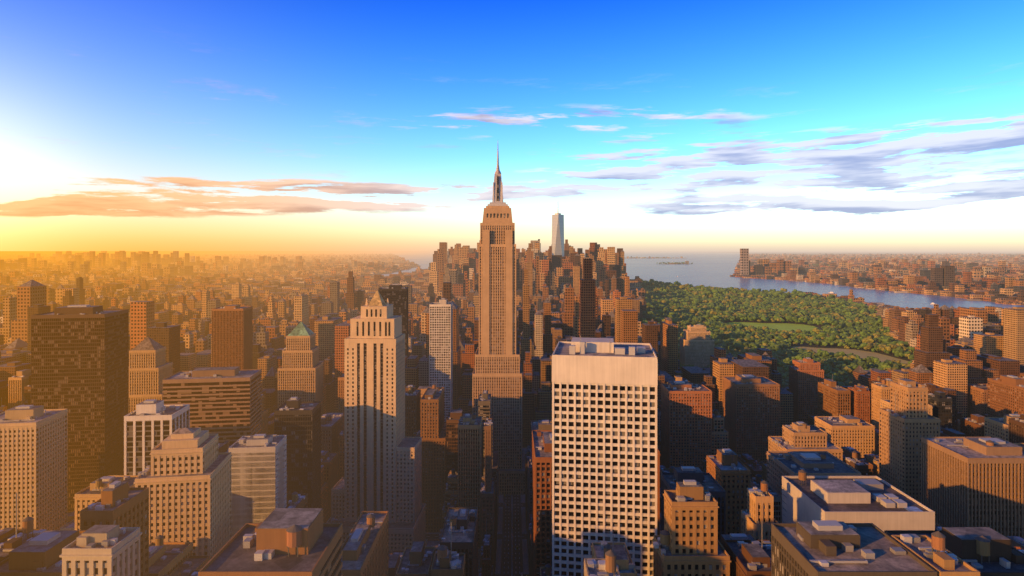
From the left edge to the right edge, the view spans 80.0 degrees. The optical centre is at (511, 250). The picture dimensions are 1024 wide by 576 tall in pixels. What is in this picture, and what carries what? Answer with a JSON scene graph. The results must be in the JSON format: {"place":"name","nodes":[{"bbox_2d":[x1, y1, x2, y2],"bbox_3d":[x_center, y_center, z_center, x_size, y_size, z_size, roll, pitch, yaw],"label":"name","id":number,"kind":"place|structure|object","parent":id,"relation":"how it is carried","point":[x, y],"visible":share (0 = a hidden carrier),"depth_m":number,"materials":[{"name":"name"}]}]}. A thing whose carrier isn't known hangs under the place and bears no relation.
{"place":"outdoors","nodes":[
{"label":"outdoors","id":0,"kind":"place"},
{"bbox_2d":[0,284,1023,575],"bbox_3d":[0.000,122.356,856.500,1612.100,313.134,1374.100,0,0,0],"label":"building roofs","id":1,"kind":"structure","parent":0,"point":[234,556],"depth_m":306.89,"materials":[{"name":"grey concrete"}]},
{"bbox_2d":[0,251,1023,575],"bbox_3d":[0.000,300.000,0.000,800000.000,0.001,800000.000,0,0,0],"label":"ground","id":2,"kind":"structure","parent":0,"point":[512,537],"depth_m":64613.63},
{"bbox_2d":[0,239,1023,446],"bbox_3d":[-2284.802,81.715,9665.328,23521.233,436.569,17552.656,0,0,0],"label":"city","id":3,"kind":"object","parent":2,"relation":"on","point":[594,291],"visible":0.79,"depth_m":1880.60},
{"bbox_2d":[0,148,1023,575],"bbox_3d":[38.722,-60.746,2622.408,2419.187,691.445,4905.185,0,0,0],"label":"rooftop structures","id":4,"kind":"object","parent":3,"relation":"on","point":[884,500],"visible":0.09,"depth_m":310.33,"materials":[{"name":"metal"}]},
{"bbox_2d":[22,376,1019,575],"bbox_3d":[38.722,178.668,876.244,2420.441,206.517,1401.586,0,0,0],"label":"rooftop water tanks","id":5,"kind":"object","parent":3,"relation":"on","point":[294,536],"visible":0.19,"depth_m":256.50,"materials":[{"name":"brown wood"}]},
{"bbox_2d":[0,176,1023,575],"bbox_3d":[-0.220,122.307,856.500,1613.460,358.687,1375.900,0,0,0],"label":"buildings","id":6,"kind":"structure","parent":2,"relation":"on","point":[244,490],"depth_m":462.07,"materials":[{"name":"beige stone"}]},
{"bbox_2d":[0,253,1023,269],"bbox_3d":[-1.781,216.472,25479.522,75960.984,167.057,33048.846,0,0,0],"label":"city","id":7,"kind":"object","parent":2,"relation":"on","point":[392,261],"visible":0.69,"depth_m":16361.45},
{"bbox_2d":[552,214,563,256],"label":"skyscraper","id":8,"kind":"structure","parent":2,"relation":"on","point":[557,234],"depth_m":5009.61,"materials":[{"name":"white glass"}]},
{"bbox_2d":[426,302,1010,573],"bbox_3d":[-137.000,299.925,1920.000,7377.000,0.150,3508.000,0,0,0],"label":"pavement kerbs","id":9,"kind":"structure","parent":2,"relation":"on","point":[499,547],"depth_m":633.41,"materials":[{"name":"concrete"}]},
{"bbox_2d":[632,257,829,265],"bbox_3d":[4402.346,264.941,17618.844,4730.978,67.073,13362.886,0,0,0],"label":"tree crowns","id":10,"kind":"object","parent":2,"relation":"on","point":[692,263],"visible":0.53,"depth_m":13583.19,"materials":[{"name":"green plant"}]},
{"bbox_3d":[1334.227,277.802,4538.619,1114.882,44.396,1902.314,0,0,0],"label":"park tree trunks","id":11,"kind":"object","parent":2,"relation":"on","visible":0},
{"bbox_2d":[640,278,828,298],"bbox_3d":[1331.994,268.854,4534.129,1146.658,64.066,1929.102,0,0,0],"label":"trees","id":12,"kind":"object","parent":11,"relation":"on","point":[654,288],"visible":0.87,"depth_m":3894.25,"materials":[{"name":"green plant"}]},
{"bbox_2d":[0,0,1023,250],"label":"sky","id":13,"kind":"structure","parent":0,"point":[126,125],"materials":[{"name":"blue"}]},
{"bbox_2d":[290,251,1023,307],"bbox_3d":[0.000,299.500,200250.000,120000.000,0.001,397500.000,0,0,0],"label":"water harbour and rivers","id":14,"kind":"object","parent":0,"point":[705,269],"visible":0.28,"depth_m":6565.45,"materials":[{"name":"blue"}]},
{"bbox_2d":[791,280,982,304],"bbox_3d":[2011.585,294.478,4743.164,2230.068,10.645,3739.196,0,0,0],"label":"waterfront piers","id":15,"kind":"structure","parent":14,"relation":"in","point":[880,303],"depth_m":4322.16,"materials":[{"name":"grey concrete"}]},
{"bbox_2d":[729,322,822,332],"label":"lawn","id":16,"kind":"structure","parent":0,"point":[788,327],"depth_m":2441.09,"materials":[{"name":"green plant"}]},
{"bbox_2d":[657,319,909,367],"bbox_3d":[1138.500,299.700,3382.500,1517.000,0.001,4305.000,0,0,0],"label":"park ground","id":17,"kind":"structure","parent":0,"point":[819,326],"depth_m":1928.20,"materials":[{"name":"green plant"}]},
{"bbox_3d":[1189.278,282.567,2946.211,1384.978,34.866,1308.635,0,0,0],"label":"park tree trunks","id":18,"kind":"object","parent":17,"relation":"on","visible":0},
{"bbox_2d":[640,294,882,326],"bbox_3d":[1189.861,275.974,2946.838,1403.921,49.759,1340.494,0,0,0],"label":"trees","id":19,"kind":"object","parent":18,"relation":"on","point":[720,311],"visible":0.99,"depth_m":2780.91,"materials":[{"name":"green plant"}]},
{"bbox_3d":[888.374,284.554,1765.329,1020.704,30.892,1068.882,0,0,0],"label":"park tree trunks","id":20,"kind":"object","parent":17,"relation":"on","visible":0},
{"bbox_2d":[678,323,914,387],"bbox_3d":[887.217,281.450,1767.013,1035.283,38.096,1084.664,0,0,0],"label":"trees","id":21,"kind":"object","parent":20,"relation":"on","point":[733,340],"visible":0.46,"depth_m":1813.86,"materials":[{"name":"green plant"}]},
{"bbox_2d":[792,346,907,363],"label":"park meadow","id":22,"kind":"structure","parent":0,"point":[865,354],"depth_m":1793.86,"materials":[{"name":"green plant"}]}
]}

